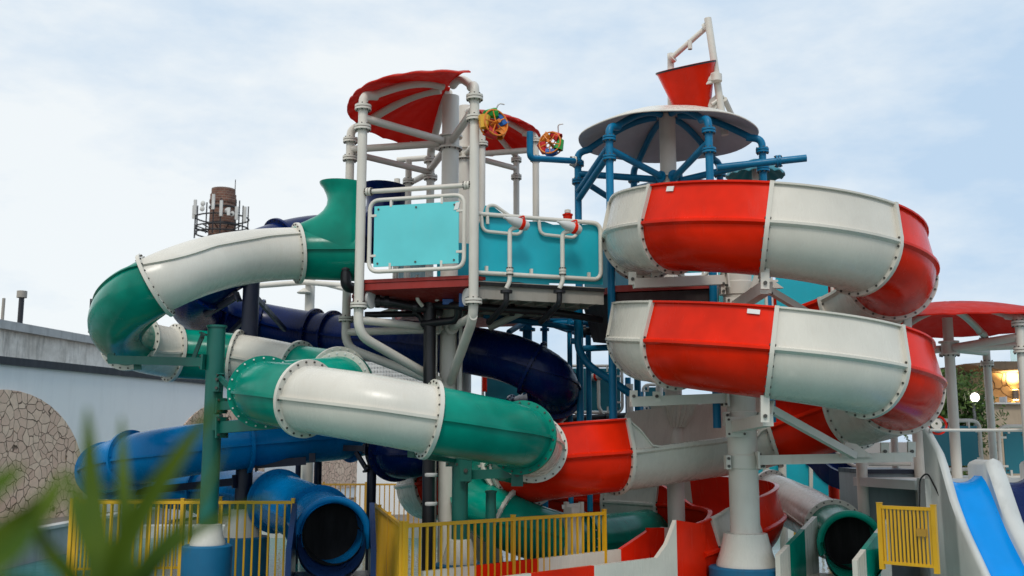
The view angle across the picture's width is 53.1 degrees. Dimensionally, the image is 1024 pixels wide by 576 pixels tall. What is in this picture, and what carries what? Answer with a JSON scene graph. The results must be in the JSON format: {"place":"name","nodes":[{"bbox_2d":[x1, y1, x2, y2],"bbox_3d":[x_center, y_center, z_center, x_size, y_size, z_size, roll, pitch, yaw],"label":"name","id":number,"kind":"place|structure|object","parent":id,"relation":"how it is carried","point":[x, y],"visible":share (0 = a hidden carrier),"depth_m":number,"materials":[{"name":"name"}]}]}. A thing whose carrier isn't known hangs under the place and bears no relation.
{"place":"outdoors","nodes":[
{"label":"outdoors","id":0,"kind":"place"},
{"bbox_2d":[0,399,276,575],"bbox_3d":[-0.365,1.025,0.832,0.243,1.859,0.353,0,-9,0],"label":"strap plant","id":1,"kind":"object","parent":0,"point":[103,553],"visible":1,"depth_m":0.98,"materials":[{"name":"green leaves"}]},
{"bbox_2d":[167,498,437,523],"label":"back deck","id":2,"kind":"structure","parent":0,"point":[194,519],"depth_m":27.65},
{"bbox_2d":[322,482,418,523],"bbox_3d":[-3.115,5.393,25.482,5.328,1.113,0.057,0,-9,0],"label":"pool fence","id":3,"kind":"object","parent":2,"relation":"on","point":[365,490],"visible":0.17,"depth_m":25.50,"materials":[{"name":"metal"}]},
{"bbox_2d":[356,362,438,513],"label":"screen wall","id":4,"kind":"structure","parent":2,"relation":"on","point":[375,368],"depth_m":29.69,"materials":[{"name":"metal"}]},
{"bbox_2d":[941,361,1021,475],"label":"stone house","id":5,"kind":"structure","parent":2,"relation":"on","point":[1005,380],"depth_m":33.19,"materials":[{"name":"beige stone"}]},
{"bbox_2d":[999,396,1006,401],"bbox_3d":[15.661,3.888,32.179,0.507,0.934,0.511,0,-9,0],"label":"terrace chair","id":6,"kind":"object","parent":5,"relation":"on","point":[1002,399],"visible":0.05,"depth_m":32.17,"materials":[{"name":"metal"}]},
{"bbox_2d":[0,538,832,575],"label":"pool water","id":7,"kind":"structure","parent":0,"point":[40,568],"depth_m":18.54,"materials":[{"name":"blue liquid"}]},
{"bbox_2d":[71,496,222,569],"bbox_3d":[-6.059,4.109,17.029,2.378,1.246,0.058,1,-9,-7],"label":"pool fence","id":8,"kind":"object","parent":7,"relation":"on","point":[73,554],"visible":0.27,"depth_m":17.02,"materials":[{"name":"yellow metal"}]},
{"bbox_2d":[107,324,281,575],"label":"support column","id":9,"kind":"structure","parent":7,"relation":"in","point":[209,552],"depth_m":14.25,"materials":[{"name":"green metal"}]},
{"bbox_2d":[87,178,891,575],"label":"water slide","id":10,"kind":"object","parent":9,"relation":"on","point":[299,388],"visible":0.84,"depth_m":14.30,"materials":[{"name":"plastic"}]},
{"bbox_2d":[135,283,315,575],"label":"support column","id":11,"kind":"structure","parent":7,"relation":"in","point":[240,481],"depth_m":16.97,"materials":[{"name":"blue metal"}]},
{"bbox_2d":[173,180,580,481],"bbox_3d":[-2.494,0.778,18.765,7.428,5.393,4.430,0,-9,0],"label":"water slide","id":12,"kind":"object","parent":11,"relation":"on","point":[543,375],"visible":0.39,"depth_m":17.27,"materials":[{"name":"plastic"}]},
{"bbox_2d":[295,465,300,563],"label":"support column","id":13,"kind":"structure","parent":7,"relation":"in","point":[298,470],"depth_m":18.86,"materials":[{"name":"blue metal"}]},
{"bbox_2d":[302,463,312,482],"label":"support column","id":14,"kind":"structure","parent":7,"relation":"in","point":[307,471],"depth_m":19.22,"materials":[{"name":"white metal"}]},
{"bbox_2d":[301,285,314,478],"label":"support column","id":15,"kind":"structure","parent":7,"relation":"in","point":[309,302],"depth_m":23.13,"materials":[{"name":"white metal"}]},
{"bbox_2d":[260,280,342,293],"bbox_3d":[-4.376,-0.015,22.476,3.122,0.550,0.828,-7,-11,39],"label":"light arm","id":16,"kind":"object","parent":15,"relation":"attached to","point":[335,285],"visible":0.87,"depth_m":22.99},
{"bbox_2d":[314,462,321,484],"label":"support column","id":17,"kind":"structure","parent":7,"relation":"in","point":[317,473],"depth_m":18.26,"materials":[{"name":"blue metal"}]},
{"bbox_2d":[343,443,375,569],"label":"support column","id":18,"kind":"structure","parent":7,"relation":"in","point":[371,483],"depth_m":17.44,"materials":[{"name":"blue metal"}]},
{"bbox_2d":[74,420,375,575],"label":"water slide","id":19,"kind":"object","parent":18,"relation":"on","point":[330,531],"visible":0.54,"depth_m":16.08,"materials":[{"name":"blue plastic"}]},
{"bbox_2d":[374,503,402,575],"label":"pool fence","id":20,"kind":"object","parent":7,"relation":"on","point":[389,540],"visible":0.74,"depth_m":14.51,"materials":[{"name":"yellow metal"}]},
{"bbox_2d":[338,69,540,562],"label":"play tower","id":21,"kind":"structure","parent":7,"relation":"on","point":[412,110],"depth_m":16.03,"materials":[{"name":"white metal"}]},
{"bbox_2d":[364,275,602,570],"bbox_3d":[-0.633,2.280,15.675,3.876,4.940,1.956,-2,-9,13],"label":"water pipework","id":22,"kind":"object","parent":21,"relation":"attached to","point":[429,321],"visible":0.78,"depth_m":15.78,"materials":[{"name":"black metal"}]},
{"bbox_2d":[478,103,508,139],"bbox_3d":[-0.273,-2.498,15.247,0.319,0.614,0.476,-5,-10,32],"label":"bucket spinner","id":23,"kind":"object","parent":21,"relation":"attached to","point":[490,131],"visible":1,"depth_m":15.17,"materials":[{"name":"plastic"}]},
{"bbox_2d":[437,204,604,330],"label":"walkway bridge","id":24,"kind":"structure","parent":21,"relation":"attached to","point":[536,256],"depth_m":15.60,"materials":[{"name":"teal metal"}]},
{"bbox_2d":[486,215,529,324],"bbox_3d":[-0.051,-0.254,15.302,0.431,1.576,0.764,4,-9,-23],"label":"water cannon","id":25,"kind":"object","parent":24,"relation":"attached to","point":[520,223],"visible":1,"depth_m":15.07,"materials":[{"name":"metal"}]},
{"bbox_2d":[538,219,581,324],"bbox_3d":[0.744,-0.232,15.592,0.432,1.535,0.765,4,-9,-24],"label":"water cannon","id":26,"kind":"object","parent":24,"relation":"attached to","point":[572,227],"visible":1,"depth_m":15.37,"materials":[{"name":"metal"}]},
{"bbox_2d":[562,209,572,218],"bbox_3d":[0.894,-1.105,16.441,0.170,0.340,0.170,0,-9,0],"label":"water valve","id":27,"kind":"object","parent":24,"relation":"on","point":[567,214],"visible":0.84,"depth_m":16.39,"materials":[{"name":"red metal"}]},
{"bbox_2d":[407,451,522,568],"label":"support column","id":28,"kind":"structure","parent":7,"relation":"in","point":[464,474],"depth_m":14.33,"materials":[{"name":"green metal"}]},
{"bbox_2d":[470,533,503,563],"bbox_3d":[-0.517,4.618,17.711,0.835,1.120,0.835,0,-9,0],"label":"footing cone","id":29,"kind":"object","parent":7,"relation":"in","point":[478,548],"visible":0.02,"depth_m":17.44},
{"bbox_2d":[485,490,496,563],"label":"support column","id":30,"kind":"structure","parent":7,"relation":"in","point":[490,504],"depth_m":14.62,"materials":[{"name":"green metal"}]},
{"bbox_2d":[402,509,606,575],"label":"pool fence","id":31,"kind":"object","parent":7,"relation":"on","point":[513,518],"visible":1,"depth_m":13.91,"materials":[{"name":"yellow metal"}]},
{"bbox_2d":[481,364,664,422],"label":"walkway bridge","id":32,"kind":"structure","parent":7,"relation":"in","point":[495,388],"depth_m":20.66,"materials":[{"name":"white metal"}]},
{"bbox_2d":[564,413,625,421],"bbox_3d":[1.904,2.568,20.282,2.352,0.231,0.352,1,-9,-4],"label":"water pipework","id":33,"kind":"object","parent":32,"relation":"attached to","point":[602,416],"visible":0.15,"depth_m":20.23,"materials":[{"name":"grey metal"}]},
{"bbox_2d":[591,373,608,413],"bbox_3d":[1.776,2.256,20.486,0.425,1.212,0.206,-3,-9,18],"label":"water cannon","id":34,"kind":"object","parent":32,"relation":"attached to","point":[594,377],"visible":0.49,"depth_m":20.49,"materials":[{"name":"metal"}]},
{"bbox_2d":[562,502,583,554],"bbox_3d":[0.916,3.967,15.331,0.317,1.503,0.208,5,-10,-29],"label":"slide stand","id":35,"kind":"object","parent":7,"relation":"in","point":[568,508],"visible":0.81,"depth_m":15.33,"materials":[{"name":"white concrete"}]},
{"bbox_2d":[483,105,833,526],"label":"play tower","id":36,"kind":"structure","parent":7,"relation":"on","point":[667,137],"depth_m":17.08,"materials":[{"name":"blue metal"}]},
{"bbox_2d":[537,123,563,155],"bbox_3d":[0.688,-2.640,18.395,0.488,0.629,0.318,0,-9,0],"label":"bucket spinner","id":37,"kind":"object","parent":36,"relation":"attached to","point":[544,149],"visible":0.99,"depth_m":18.35,"materials":[{"name":"plastic"}]},
{"bbox_2d":[583,325,591,337],"bbox_3d":[1.378,0.751,17.684,0.448,0.212,0.213,0,-9,0],"label":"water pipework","id":38,"kind":"object","parent":36,"relation":"attached to","point":[586,330],"visible":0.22,"depth_m":17.62,"materials":[{"name":"black metal"}]},
{"bbox_2d":[655,17,733,135],"bbox_3d":[3.258,-3.676,17.945,1.466,2.139,1.034,0,-9,0],"label":"tipping bucket","id":39,"kind":"object","parent":36,"relation":"on","point":[691,84],"visible":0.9,"depth_m":17.73,"materials":[{"name":"red plastic"},{"name":"white steel"}]},
{"bbox_2d":[726,159,784,551],"bbox_3d":[5.130,1.281,21.043,1.240,8.109,1.215,0,-9,0],"label":"water pipework","id":40,"kind":"object","parent":7,"relation":"on","point":[775,173],"visible":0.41,"depth_m":21.83,"materials":[{"name":"white metal"}]},
{"bbox_2d":[628,268,915,575],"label":"support column","id":41,"kind":"structure","parent":7,"relation":"in","point":[745,549],"depth_m":14.74,"materials":[{"name":"white metal"}]},
{"bbox_2d":[394,180,946,575],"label":"water slide","id":42,"kind":"object","parent":41,"relation":"on","point":[848,358],"visible":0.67,"depth_m":13.61,"materials":[{"name":"plastic"}]},
{"bbox_2d":[758,464,828,548],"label":"play wall","id":43,"kind":"structure","parent":7,"relation":"on","point":[805,474],"depth_m":20.65,"materials":[{"name":"teal metal"}]},
{"bbox_2d":[838,431,938,575],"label":"staircase","id":44,"kind":"structure","parent":7,"relation":"in","point":[862,499],"depth_m":16.85,"materials":[{"name":"grey metal"}]},
{"bbox_2d":[853,301,1023,489],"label":"play tower","id":45,"kind":"structure","parent":7,"relation":"on","point":[947,321],"depth_m":16.74,"materials":[{"name":"white metal"}]},
{"bbox_2d":[806,452,855,488],"bbox_3d":[6.214,3.309,18.829,0.826,0.941,2.162,6,-10,-33],"label":"chute","id":46,"kind":"object","parent":45,"relation":"attached to","point":[828,474],"visible":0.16,"depth_m":18.82,"materials":[{"name":"blue plastic"}]},
{"bbox_2d":[917,427,1023,575],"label":"body slide","id":47,"kind":"object","parent":7,"relation":"in","point":[980,515],"visible":1,"depth_m":14.33,"materials":[{"name":"plastic"}]},
{"bbox_2d":[0,0,1023,441],"label":"sky","id":48,"kind":"structure","parent":0,"point":[117,116],"materials":[{"name":"white"}]},
{"bbox_2d":[351,442,913,497],"bbox_3d":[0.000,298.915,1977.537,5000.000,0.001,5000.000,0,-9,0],"label":"ground","id":49,"kind":"structure","parent":0,"point":[875,447],"depth_m":296.24,"materials":[{"name":"grey concrete"}]},
{"bbox_2d":[9,508,178,567],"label":"deck","id":50,"kind":"structure","parent":49,"relation":"on","point":[58,537],"depth_m":19.85,"materials":[{"name":"concrete"}]},
{"bbox_2d":[0,319,112,367],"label":"old building","id":51,"kind":"structure","parent":50,"relation":"on","point":[23,340],"depth_m":28.01,"materials":[{"name":"concrete"}]},
{"bbox_2d":[1,298,5,319],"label":"roof antenna","id":52,"kind":"object","parent":51,"relation":"on","point":[3,308],"visible":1,"depth_m":26.18,"materials":[{"name":"white metal"}]},
{"bbox_2d":[16,290,26,322],"bbox_3d":[-13.150,0.510,27.428,0.258,0.905,0.258,0,-9,0],"label":"vent pipe","id":53,"kind":"object","parent":51,"relation":"on","point":[21,295],"visible":0.91,"depth_m":27.37,"materials":[{"name":"metal"}]},
{"bbox_2d":[44,511,114,524],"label":"deck paving","id":54,"kind":"structure","parent":50,"relation":"on","point":[55,520],"depth_m":21.64,"materials":[{"name":"beige concrete"}]},
{"bbox_2d":[45,512,114,529],"bbox_3d":[-8.930,5.612,26.460,0.260,0.060,40.000,0,-9,0],"label":"deck edge","id":55,"kind":"object","parent":50,"relation":"on","point":[56,525],"depth_m":19.96,"materials":[{"name":"white concrete"}]},
{"bbox_2d":[0,356,356,519],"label":"garden wall","id":56,"kind":"structure","parent":50,"relation":"on","point":[44,405],"depth_m":22.91,"materials":[{"name":"paint"}]},
{"bbox_2d":[67,498,295,575],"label":"pool fence","id":57,"kind":"object","parent":50,"relation":"on","point":[182,502],"visible":0.45,"depth_m":15.12,"materials":[{"name":"yellow metal"}]},
{"bbox_2d":[192,180,249,294],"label":"brick chimney","id":58,"kind":"object","parent":49,"relation":"on","point":[224,215],"visible":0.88,"depth_m":60.57,"materials":[{"name":"brick"}]},
{"bbox_2d":[143,524,793,537],"bbox_3d":[3.500,5.704,23.868,26.000,0.340,0.500,0,-9,0],"label":"pool edge","id":59,"kind":"object","parent":49,"relation":"on","point":[416,533],"depth_m":23.62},
{"bbox_2d":[828,485,839,499],"bbox_3d":[6.234,4.444,19.759,0.200,1.673,0.200,0,-9,0],"label":"red post","id":60,"kind":"object","parent":49,"relation":"on","point":[833,492],"depth_m":19.75,"materials":[{"name":"red metal"}]},
{"bbox_2d":[904,366,1008,474],"bbox_3d":[12.764,4.491,29.536,2.902,4.496,2.760,0,-9,0],"label":"garden tree","id":61,"kind":"object","parent":49,"relation":"on","point":[965,404],"visible":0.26,"depth_m":29.14,"materials":[{"name":"green plant"}]},
{"bbox_2d":[969,392,979,449],"bbox_3d":[13.042,4.764,28.655,0.296,3.679,0.250,0,-9,0],"label":"flood light","id":62,"kind":"object","parent":49,"relation":"on","point":[975,396],"visible":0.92,"depth_m":28.84,"materials":[{"name":"metal"}]},
{"bbox_2d":[876,502,939,573],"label":"pool gate","id":63,"kind":"structure","parent":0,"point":[922,532],"depth_m":13.59,"materials":[{"name":"yellow metal"}]}
]}

